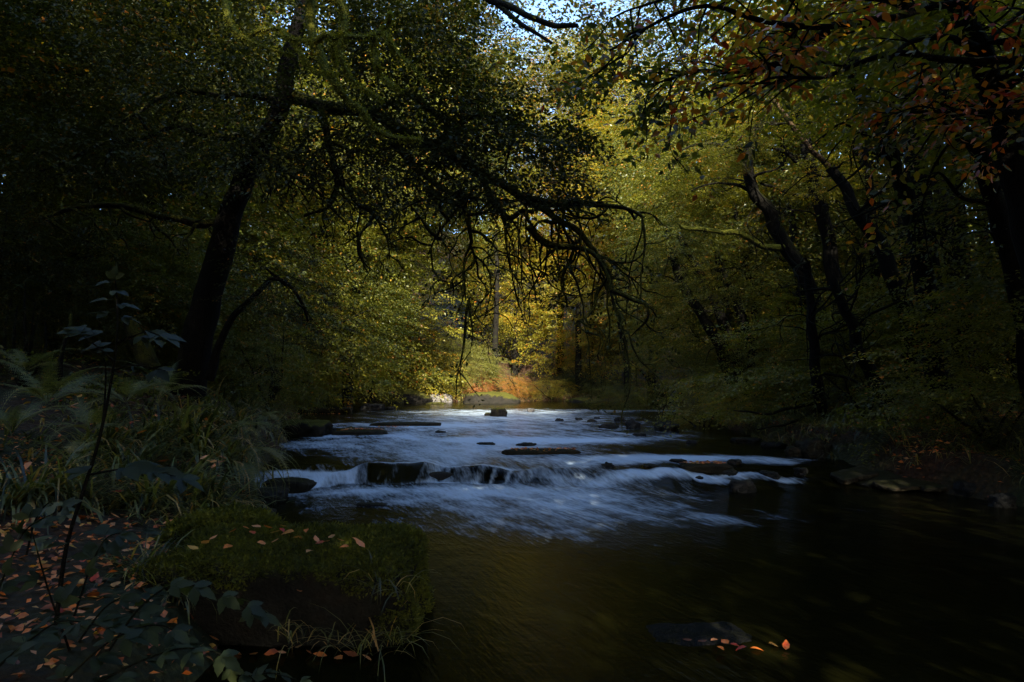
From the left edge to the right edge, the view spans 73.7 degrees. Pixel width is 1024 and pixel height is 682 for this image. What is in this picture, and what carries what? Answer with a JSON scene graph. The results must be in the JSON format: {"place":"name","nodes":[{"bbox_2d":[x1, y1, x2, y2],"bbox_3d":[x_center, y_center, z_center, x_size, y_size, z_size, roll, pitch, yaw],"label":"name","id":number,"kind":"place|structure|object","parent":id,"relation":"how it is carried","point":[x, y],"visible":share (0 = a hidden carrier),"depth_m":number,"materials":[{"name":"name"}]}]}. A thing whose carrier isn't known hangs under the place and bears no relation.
{"place":"outdoors","nodes":[
{"label":"outdoors","id":0,"kind":"place"},
{"bbox_2d":[3,0,972,236],"label":"sky","id":1,"kind":"structure","parent":0,"point":[533,9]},
{"bbox_2d":[0,233,1023,681],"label":"ground","id":2,"kind":"structure","parent":0,"point":[986,475],"depth_m":8.38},
{"bbox_2d":[0,496,82,592],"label":"bramble","id":3,"kind":"object","parent":2,"relation":"on","point":[9,545],"visible":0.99,"depth_m":2.87,"materials":[{"name":"green plant"}]},
{"bbox_2d":[0,348,88,381],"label":"fern","id":4,"kind":"object","parent":2,"relation":"on","point":[21,363],"visible":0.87,"depth_m":9.48,"materials":[{"name":"green plant"}]},
{"bbox_2d":[11,503,80,651],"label":"bramble","id":5,"kind":"object","parent":2,"relation":"on","point":[27,512],"visible":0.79,"depth_m":2.92,"materials":[{"name":"green plant"}]},
{"bbox_2d":[0,399,94,430],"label":"fern","id":6,"kind":"object","parent":2,"relation":"on","point":[5,418],"visible":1,"depth_m":6.63,"materials":[{"name":"green plant"}]},
{"bbox_2d":[0,442,131,517],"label":"sedge clump","id":7,"kind":"object","parent":2,"relation":"on","point":[62,497],"visible":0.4,"depth_m":5.63,"materials":[{"name":"green plant"}]},
{"bbox_2d":[0,613,132,665],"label":"bramble","id":8,"kind":"object","parent":2,"relation":"on","point":[29,639],"visible":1,"depth_m":2.46,"materials":[{"name":"green plant"}]},
{"bbox_2d":[0,350,132,418],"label":"fern","id":9,"kind":"object","parent":2,"relation":"on","point":[43,391],"visible":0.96,"depth_m":7.57,"materials":[{"name":"green plant"}]},
{"bbox_2d":[0,177,148,360],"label":"thicket","id":10,"kind":"object","parent":2,"relation":"on","point":[6,255],"visible":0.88,"depth_m":12.12,"materials":[{"name":"green plant"}]},
{"bbox_2d":[0,431,155,534],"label":"sedge clump","id":11,"kind":"object","parent":2,"relation":"on","point":[7,501],"visible":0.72,"depth_m":5.41,"materials":[{"name":"green plant"}]},
{"bbox_2d":[7,395,151,453],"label":"fern","id":12,"kind":"object","parent":2,"relation":"on","point":[83,419],"visible":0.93,"depth_m":7.00,"materials":[{"name":"green plant"}]},
{"bbox_2d":[0,282,168,396],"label":"bush","id":13,"kind":"object","parent":2,"relation":"on","point":[27,349],"visible":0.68,"depth_m":10.99,"materials":[{"name":"green plant"}]},
{"bbox_2d":[23,406,174,465],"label":"sedge clump","id":14,"kind":"object","parent":2,"relation":"on","point":[112,435],"visible":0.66,"depth_m":7.47,"materials":[{"name":"green plant"}]},
{"bbox_2d":[56,524,162,615],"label":"bramble","id":15,"kind":"object","parent":2,"relation":"on","point":[92,550],"visible":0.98,"depth_m":3.07,"materials":[{"name":"green plant"}]},
{"bbox_2d":[78,589,162,642],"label":"bramble","id":16,"kind":"object","parent":2,"relation":"on","point":[126,597],"visible":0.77,"depth_m":3.05,"materials":[{"name":"green plant"}]},
{"bbox_2d":[42,377,203,423],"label":"fern","id":17,"kind":"object","parent":2,"relation":"on","point":[133,390],"visible":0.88,"depth_m":8.10,"materials":[{"name":"green plant"}]},
{"bbox_2d":[0,180,248,368],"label":"thicket","id":18,"kind":"object","parent":2,"relation":"on","point":[159,284],"visible":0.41,"depth_m":13.93,"materials":[{"name":"green plant"}]},
{"bbox_2d":[46,617,203,681],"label":"bramble","id":19,"kind":"object","parent":2,"relation":"on","point":[176,633],"visible":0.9,"depth_m":2.58,"materials":[{"name":"green plant"}]},
{"bbox_2d":[67,309,185,372],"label":"bush","id":20,"kind":"object","parent":2,"relation":"on","point":[157,353],"visible":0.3,"depth_m":15.22,"materials":[{"name":"green plant"}]},
{"bbox_2d":[53,265,204,624],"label":"sapling","id":21,"kind":"object","parent":2,"relation":"on","point":[135,470],"visible":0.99,"depth_m":3.18,"materials":[{"name":"green plant"}]},
{"bbox_2d":[53,424,211,487],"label":"sedge clump","id":22,"kind":"object","parent":2,"relation":"on","point":[137,453],"visible":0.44,"depth_m":7.24,"materials":[{"name":"green plant"}]},
{"bbox_2d":[68,525,198,598],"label":"sedge clump","id":23,"kind":"object","parent":2,"relation":"on","point":[150,552],"visible":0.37,"depth_m":4.49,"materials":[{"name":"green plant"}]},
{"bbox_2d":[68,459,214,520],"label":"sedge clump","id":24,"kind":"object","parent":2,"relation":"on","point":[148,498],"visible":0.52,"depth_m":6.00,"materials":[{"name":"green plant"}]},
{"bbox_2d":[123,318,160,371],"bbox_3d":[-6.247,0.074,11.527,0.597,0.918,0.347,0,-4,0],"label":"mossy stump","id":25,"kind":"object","parent":2,"relation":"on","point":[132,329],"visible":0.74,"depth_m":11.40,"materials":[{"name":"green plant"}]},
{"bbox_2d":[90,401,196,452],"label":"sedge clump","id":26,"kind":"object","parent":2,"relation":"on","point":[150,430],"visible":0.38,"depth_m":8.20,"materials":[{"name":"green plant"}]},
{"bbox_2d":[0,212,287,376],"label":"thicket","id":27,"kind":"object","parent":2,"relation":"on","point":[223,312],"visible":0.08,"depth_m":16.87,"materials":[{"name":"green plant"}]},
{"bbox_2d":[0,0,288,346],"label":"tree","id":28,"kind":"object","parent":2,"relation":"on","point":[19,40],"visible":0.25,"depth_m":13.99,"materials":[{"name":"green plant"}]},
{"bbox_2d":[0,360,293,528],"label":"bank grass","id":29,"kind":"structure","parent":2,"relation":"on","point":[112,501],"depth_m":7.64,"materials":[{"name":"plant"}]},
{"bbox_2d":[0,0,332,354],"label":"tree","id":30,"kind":"object","parent":2,"relation":"on","point":[213,202],"visible":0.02,"depth_m":19.34,"materials":[{"name":"green plant"}]},
{"bbox_2d":[92,644,251,681],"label":"bramble","id":31,"kind":"object","parent":2,"relation":"on","point":[227,660],"visible":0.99,"depth_m":2.55,"materials":[{"name":"green plant"}]},
{"bbox_2d":[36,247,309,389],"bbox_3d":[-10.127,-0.261,19.985,8.078,4.966,7.175,0,-4,0],"label":"thicket","id":32,"kind":"object","parent":2,"relation":"on","point":[249,322],"visible":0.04,"depth_m":19.82,"materials":[{"name":"green plant"}]},
{"bbox_2d":[0,0,356,386],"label":"tree","id":33,"kind":"object","parent":2,"relation":"on","point":[190,238],"visible":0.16,"depth_m":16.80,"materials":[{"name":"green plant"}]},
{"bbox_2d":[95,439,271,507],"bbox_3d":[-3.212,1.414,6.608,1.838,1.009,1.693,0,-4,0],"label":"sedge clump","id":34,"kind":"object","parent":2,"relation":"on","point":[199,471],"visible":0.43,"depth_m":6.52,"materials":[{"name":"green plant"}]},
{"bbox_2d":[108,576,280,650],"bbox_3d":[-1.397,1.178,3.014,0.252,0.298,0.731,-3,-5,41],"label":"bramble","id":35,"kind":"object","parent":2,"relation":"on","point":[177,586],"visible":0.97,"depth_m":3.01,"materials":[{"name":"green plant"}]},
{"bbox_2d":[117,396,286,486],"bbox_3d":[-3.976,1.325,8.620,2.548,1.311,2.345,0,-4,0],"label":"sedge clump","id":36,"kind":"object","parent":2,"relation":"on","point":[190,437],"visible":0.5,"depth_m":8.33,"materials":[{"name":"green plant"}]},
{"bbox_2d":[136,389,267,443],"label":"sedge clump","id":37,"kind":"object","parent":2,"relation":"on","point":[217,420],"visible":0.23,"depth_m":10.32,"materials":[{"name":"green plant"}]},
{"bbox_2d":[130,461,285,518],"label":"sedge clump","id":38,"kind":"object","parent":2,"relation":"on","point":[214,500],"visible":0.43,"depth_m":6.21,"materials":[{"name":"green plant"}]},
{"bbox_2d":[152,499,287,546],"bbox_3d":[-2.249,1.537,5.363,1.018,0.557,0.800,0,-4,0],"label":"moss hummock","id":39,"kind":"object","parent":2,"relation":"on","point":[196,520],"visible":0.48,"depth_m":5.22,"materials":[{"name":"plant"}]},
{"bbox_2d":[166,415,298,493],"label":"sedge clump","id":40,"kind":"object","parent":2,"relation":"on","point":[234,460],"visible":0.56,"depth_m":7.97,"materials":[{"name":"green plant"}]},
{"bbox_2d":[155,308,328,403],"bbox_3d":[-7.938,0.410,19.113,5.707,2.892,4.680,0,-4,0],"label":"thicket","id":41,"kind":"object","parent":2,"relation":"on","point":[238,367],"visible":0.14,"depth_m":18.88,"materials":[{"name":"green plant"}]},
{"bbox_2d":[208,393,295,449],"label":"sedge clump","id":42,"kind":"object","parent":2,"relation":"on","point":[241,417],"visible":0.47,"depth_m":10.76,"materials":[{"name":"green plant"}]},
{"bbox_2d":[159,322,354,423],"bbox_3d":[-5.879,0.763,15.670,4.482,2.373,3.536,0,-4,0],"label":"bush","id":43,"kind":"object","parent":2,"relation":"on","point":[275,384],"visible":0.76,"depth_m":15.69,"materials":[{"name":"green plant"}]},
{"bbox_2d":[244,486,289,504],"bbox_3d":[-3.547,2.177,9.479,0.807,0.267,0.662,0,-4,0],"label":"shore stone","id":44,"kind":"object","parent":2,"relation":"on","point":[280,495],"visible":0.38,"depth_m":9.33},
{"bbox_2d":[67,0,476,398],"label":"tree","id":45,"kind":"object","parent":2,"relation":"on","point":[367,284],"visible":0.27,"depth_m":22.64,"materials":[{"name":"green plant"}]},
{"bbox_2d":[128,519,435,647],"bbox_3d":[-1.507,1.726,4.686,1.903,0.843,1.090,0,1,2],"label":"mossy rock","id":46,"kind":"object","parent":2,"relation":"on","point":[275,576],"visible":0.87,"depth_m":4.25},
{"bbox_2d":[211,376,364,445],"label":"bank grass","id":47,"kind":"structure","parent":2,"relation":"on","point":[243,401],"depth_m":15.46,"materials":[{"name":"plant"}]},
{"bbox_2d":[197,225,382,380],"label":"young tree","id":48,"kind":"object","parent":2,"relation":"on","point":[211,373],"visible":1,"depth_m":12.10,"materials":[{"name":"green plant"}]},
{"bbox_2d":[263,477,316,493],"bbox_3d":[-3.435,2.272,10.547,0.806,0.324,0.625,0,-4,0],"label":"river rock","id":49,"kind":"object","parent":2,"relation":"on","point":[306,485],"visible":0.52,"depth_m":10.32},
{"bbox_2d":[280,418,332,436],"bbox_3d":[-5.349,2.427,17.727,1.371,0.804,1.173,0,-4,0],"label":"river rock","id":50,"kind":"object","parent":2,"relation":"on","point":[320,428],"visible":0.47,"depth_m":17.25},
{"bbox_2d":[180,54,444,400],"bbox_3d":[-10.669,-5.345,32.717,14.708,17.190,14.157,0,-4,0],"label":"tree","id":51,"kind":"object","parent":2,"relation":"on","point":[405,323],"visible":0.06,"depth_m":32.34,"materials":[{"name":"green plant"}]},
{"bbox_2d":[174,25,482,412],"bbox_3d":[-8.174,-4.531,28.880,13.095,15.672,12.994,1,-4,-18],"label":"tree","id":52,"kind":"object","parent":2,"relation":"on","point":[379,367],"visible":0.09,"depth_m":27.60,"materials":[{"name":"green plant"}]},
{"bbox_2d":[239,176,478,403],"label":"tree","id":53,"kind":"object","parent":2,"relation":"on","point":[425,353],"visible":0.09,"depth_m":37.34,"materials":[{"name":"green plant"}]},
{"bbox_2d":[0,0,721,435],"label":"leaning tree","id":54,"kind":"object","parent":2,"relation":"on","point":[258,138],"visible":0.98,"depth_m":10.37,"materials":[{"name":"green plant"}]},
{"bbox_2d":[292,596,457,679],"bbox_3d":[-0.800,1.772,4.134,0.992,0.468,0.846,-2,-4,27],"label":"grass tuft","id":55,"kind":"object","parent":2,"relation":"on","point":[375,640],"visible":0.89,"depth_m":4.02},
{"bbox_2d":[261,0,532,410],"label":"tree","id":56,"kind":"object","parent":2,"relation":"on","point":[423,229],"visible":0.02,"depth_m":31.25,"materials":[{"name":"green plant"}]},
{"bbox_2d":[376,387,432,402],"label":"boulder","id":57,"kind":"object","parent":2,"relation":"on","point":[412,396],"visible":0.2,"depth_m":42.81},
{"bbox_2d":[337,201,500,400],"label":"tree","id":58,"kind":"object","parent":2,"relation":"on","point":[428,332],"visible":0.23,"depth_m":45.28,"materials":[{"name":"green plant"}]},
{"bbox_2d":[316,8,536,403],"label":"tree","id":59,"kind":"object","parent":2,"relation":"on","point":[479,239],"visible":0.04,"depth_m":41.68,"materials":[{"name":"green plant"}]},
{"bbox_2d":[357,317,498,397],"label":"bush","id":60,"kind":"object","parent":2,"relation":"on","point":[443,346],"visible":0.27,"depth_m":47.36,"materials":[{"name":"green plant"}]},
{"bbox_2d":[401,337,522,394],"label":"bush","id":61,"kind":"object","parent":2,"relation":"on","point":[484,365],"visible":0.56,"depth_m":46.62,"materials":[{"name":"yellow plant"}]},
{"bbox_2d":[404,3,549,350],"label":"tree","id":62,"kind":"object","parent":2,"relation":"on","point":[475,326],"visible":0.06,"depth_m":57.96,"materials":[{"name":"green plant"}]},
{"bbox_2d":[463,391,520,402],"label":"boulder","id":63,"kind":"object","parent":2,"relation":"on","point":[495,397],"visible":0.44,"depth_m":42.30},
{"bbox_2d":[0,346,1023,681],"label":"leaf litter","id":64,"kind":"object","parent":2,"relation":"on","point":[100,630],"visible":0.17,"depth_m":4.37,"materials":[{"name":"plant"}]},
{"bbox_2d":[0,259,1023,430],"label":"undergrowth","id":65,"kind":"object","parent":2,"relation":"on","point":[156,391],"visible":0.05,"depth_m":11.68,"materials":[{"name":"green plant"}]},
{"bbox_2d":[470,49,570,390],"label":"tree","id":66,"kind":"object","parent":2,"relation":"on","point":[495,327],"visible":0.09,"depth_m":50.13,"materials":[{"name":"green plant"}]},
{"bbox_2d":[445,147,601,377],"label":"tree","id":67,"kind":"object","parent":2,"relation":"on","point":[515,346],"visible":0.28,"depth_m":53.43,"materials":[{"name":"green plant"}]},
{"bbox_2d":[498,56,629,370],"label":"tree","id":68,"kind":"object","parent":2,"relation":"on","point":[557,347],"visible":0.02,"depth_m":55.88,"materials":[{"name":"green plant"}]},
{"bbox_2d":[506,28,641,393],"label":"tree","id":69,"kind":"object","parent":2,"relation":"on","point":[578,355],"visible":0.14,"depth_m":49.24,"materials":[{"name":"green plant"}]},
{"bbox_2d":[522,234,659,389],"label":"tree","id":70,"kind":"object","parent":2,"relation":"on","point":[564,339],"visible":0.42,"depth_m":51.29,"materials":[{"name":"green plant"}]},
{"bbox_2d":[534,0,670,362],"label":"tree","id":71,"kind":"object","parent":2,"relation":"on","point":[628,7],"depth_m":57.73,"materials":[{"name":"green plant"}]},
{"bbox_2d":[561,98,666,401],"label":"tree","id":72,"kind":"object","parent":2,"relation":"on","point":[618,285],"visible":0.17,"depth_m":44.64,"materials":[{"name":"green plant"}]},
{"bbox_2d":[583,377,697,410],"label":"bush","id":73,"kind":"object","parent":2,"relation":"on","point":[640,399],"visible":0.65,"depth_m":31.69,"materials":[{"name":"green plant"}]},
{"bbox_2d":[548,53,740,401],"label":"tree","id":74,"kind":"object","parent":2,"relation":"on","point":[656,303],"visible":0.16,"depth_m":46.96,"materials":[{"name":"green plant"}]},
{"bbox_2d":[574,75,749,391],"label":"tree","id":75,"kind":"object","parent":2,"relation":"on","point":[646,315],"visible":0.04,"depth_m":49.55,"materials":[{"name":"green plant"}]},
{"bbox_2d":[588,217,759,403],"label":"tree","id":76,"kind":"object","parent":2,"relation":"on","point":[703,317],"visible":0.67,"depth_m":23.95,"materials":[{"name":"green plant"}]},
{"bbox_2d":[618,164,769,401],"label":"tree","id":77,"kind":"object","parent":2,"relation":"on","point":[721,320],"visible":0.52,"depth_m":24.38,"materials":[{"name":"green plant"}]},
{"bbox_2d":[608,215,806,397],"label":"tree","id":78,"kind":"object","parent":2,"relation":"on","point":[743,318],"visible":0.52,"depth_m":23.90,"materials":[{"name":"green plant"}]},
{"bbox_2d":[568,29,849,400],"bbox_3d":[8.771,-3.972,29.154,12.942,16.457,11.739,0,-4,0],"label":"tree","id":79,"kind":"object","parent":2,"relation":"on","point":[615,178],"visible":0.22,"depth_m":29.32,"materials":[{"name":"green plant"}]},
{"bbox_2d":[602,6,849,406],"bbox_3d":[6.597,-3.796,19.283,7.676,11.780,9.227,0,-4,0],"label":"tree","id":80,"kind":"object","parent":2,"relation":"on","point":[764,205],"visible":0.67,"depth_m":19.42,"materials":[{"name":"green plant"}]},
{"bbox_2d":[588,1,883,317],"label":"tree","id":81,"kind":"object","parent":2,"relation":"on","point":[680,176],"visible":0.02,"depth_m":34.05,"materials":[{"name":"green plant"}]},
{"bbox_2d":[699,0,826,397],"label":"tree","id":82,"kind":"object","parent":2,"relation":"on","point":[794,227],"visible":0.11,"depth_m":24.91,"materials":[{"name":"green plant"}]},
{"bbox_2d":[684,314,861,402],"bbox_3d":[10.616,0.998,25.908,8.074,4.096,6.558,0,-4,0],"label":"thicket","id":83,"kind":"object","parent":2,"relation":"on","point":[772,368],"visible":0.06,"depth_m":25.09,"materials":[{"name":"green plant"}]},
{"bbox_2d":[671,0,888,398],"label":"tree","id":84,"kind":"object","parent":2,"relation":"on","point":[823,228],"visible":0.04,"depth_m":20.18,"materials":[{"name":"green plant"}]},
{"bbox_2d":[641,209,920,440],"bbox_3d":[7.356,-0.132,17.558,7.216,5.204,9.122,-1,-4,20],"label":"tree","id":85,"kind":"object","parent":2,"relation":"on","point":[814,368],"visible":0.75,"depth_m":16.58,"materials":[{"name":"green plant"}]},
{"bbox_2d":[539,0,1023,252],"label":"beech tree","id":86,"kind":"object","parent":2,"relation":"on","point":[800,53],"visible":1,"depth_m":4.87,"materials":[{"name":"green plant"}]},
{"bbox_2d":[648,32,928,398],"bbox_3d":[11.402,-5.046,27.755,12.076,15.022,10.110,-1,-4,13],"label":"tree","id":87,"kind":"object","parent":2,"relation":"on","point":[776,156],"visible":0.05,"depth_m":27.61,"materials":[{"name":"green plant"}]},
{"bbox_2d":[794,437,831,457],"bbox_3d":[5.854,2.190,13.134,0.691,0.669,0.563,0,-4,0],"label":"shore stone","id":88,"kind":"object","parent":2,"relation":"on","point":[806,447],"visible":0.49,"depth_m":12.96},
{"bbox_2d":[627,0,1023,282],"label":"tree","id":89,"kind":"object","parent":2,"relation":"on","point":[1011,184],"visible":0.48,"depth_m":9.04,"materials":[{"name":"green plant"}]},
{"bbox_2d":[678,3,1004,370],"bbox_3d":[11.930,-5.252,24.056,11.378,14.790,11.607,-3,-5,35],"label":"tree","id":90,"kind":"object","parent":2,"relation":"on","point":[878,177],"visible":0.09,"depth_m":23.28,"materials":[{"name":"green plant"}]},
{"bbox_2d":[791,1,897,385],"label":"tree","id":91,"kind":"object","parent":2,"relation":"on","point":[875,272],"visible":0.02,"depth_m":20.91,"materials":[{"name":"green plant"}]},
{"bbox_2d":[767,94,929,412],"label":"tree","id":92,"kind":"object","parent":2,"relation":"on","point":[852,208],"visible":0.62,"depth_m":15.95,"materials":[{"name":"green plant"}]},
{"bbox_2d":[830,466,878,484],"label":"shore slab","id":93,"kind":"structure","parent":2,"relation":"on","point":[850,475],"depth_m":11.03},
{"bbox_2d":[697,393,1023,481],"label":"bank grass","id":94,"kind":"structure","parent":2,"relation":"on","point":[825,420],"depth_m":12.49,"materials":[{"name":"plant"}]},
{"bbox_2d":[819,374,921,420],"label":"bush","id":95,"kind":"object","parent":2,"relation":"on","point":[854,401],"visible":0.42,"depth_m":14.40,"materials":[{"name":"green plant"}]},
{"bbox_2d":[718,0,1023,424],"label":"tree","id":96,"kind":"object","parent":2,"relation":"on","point":[919,269],"visible":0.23,"depth_m":12.75,"materials":[{"name":"brown plant"}]},
{"bbox_2d":[761,3,1023,388],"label":"tree","id":97,"kind":"object","parent":2,"relation":"on","point":[808,203],"visible":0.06,"depth_m":20.82,"materials":[{"name":"green plant"}]},
{"bbox_2d":[775,244,1023,466],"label":"tree","id":98,"kind":"object","parent":2,"relation":"on","point":[868,371],"visible":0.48,"depth_m":13.04,"materials":[{"name":"green plant"}]},
{"bbox_2d":[790,0,1023,415],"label":"tree","id":99,"kind":"object","parent":2,"relation":"on","point":[935,259],"visible":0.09,"depth_m":14.16,"materials":[{"name":"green plant"}]},
{"bbox_2d":[811,0,1022,386],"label":"tree","id":100,"kind":"object","parent":2,"relation":"on","point":[942,210],"visible":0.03,"depth_m":15.90,"materials":[{"name":"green plant"}]},
{"bbox_2d":[837,0,1023,417],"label":"tree","id":101,"kind":"object","parent":2,"relation":"on","point":[1000,235],"visible":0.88,"depth_m":10.55,"materials":[{"name":"green plant"}]},
{"bbox_2d":[837,0,1023,404],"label":"tree","id":102,"kind":"object","parent":2,"relation":"on","point":[968,241],"visible":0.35,"depth_m":11.74,"materials":[{"name":"green plant"}]},
{"bbox_2d":[847,0,1023,347],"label":"tree","id":103,"kind":"object","parent":2,"relation":"on","point":[942,255],"visible":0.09,"depth_m":15.47,"materials":[{"name":"green plant"}]},
{"bbox_2d":[857,7,1017,413],"bbox_3d":[11.812,-3.029,16.743,9.823,9.847,4.743,3,-5,-42],"label":"tree","id":104,"kind":"object","parent":2,"relation":"on","point":[959,225],"visible":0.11,"depth_m":14.90,"materials":[{"name":"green plant"}]},
{"bbox_2d":[928,385,1023,456],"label":"bush","id":105,"kind":"object","parent":2,"relation":"on","point":[994,444],"visible":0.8,"depth_m":10.91,"materials":[{"name":"green plant"}]},
{"bbox_2d":[195,401,1023,681],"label":"river water","id":106,"kind":"structure","parent":0,"point":[584,565],"depth_m":6.45,"materials":[{"name":"liquid"}]},
{"bbox_2d":[646,621,751,645],"bbox_3d":[1.201,1.942,4.426,0.733,0.133,0.475,0,-4,0],"label":"submerged rock","id":107,"kind":"object","parent":106,"relation":"in","point":[677,634],"visible":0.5,"depth_m":4.39,"materials":[{"name":"stone"}]},
{"bbox_2d":[873,477,930,491],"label":"shore slab","id":108,"kind":"structure","parent":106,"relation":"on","point":[903,484],"depth_m":10.46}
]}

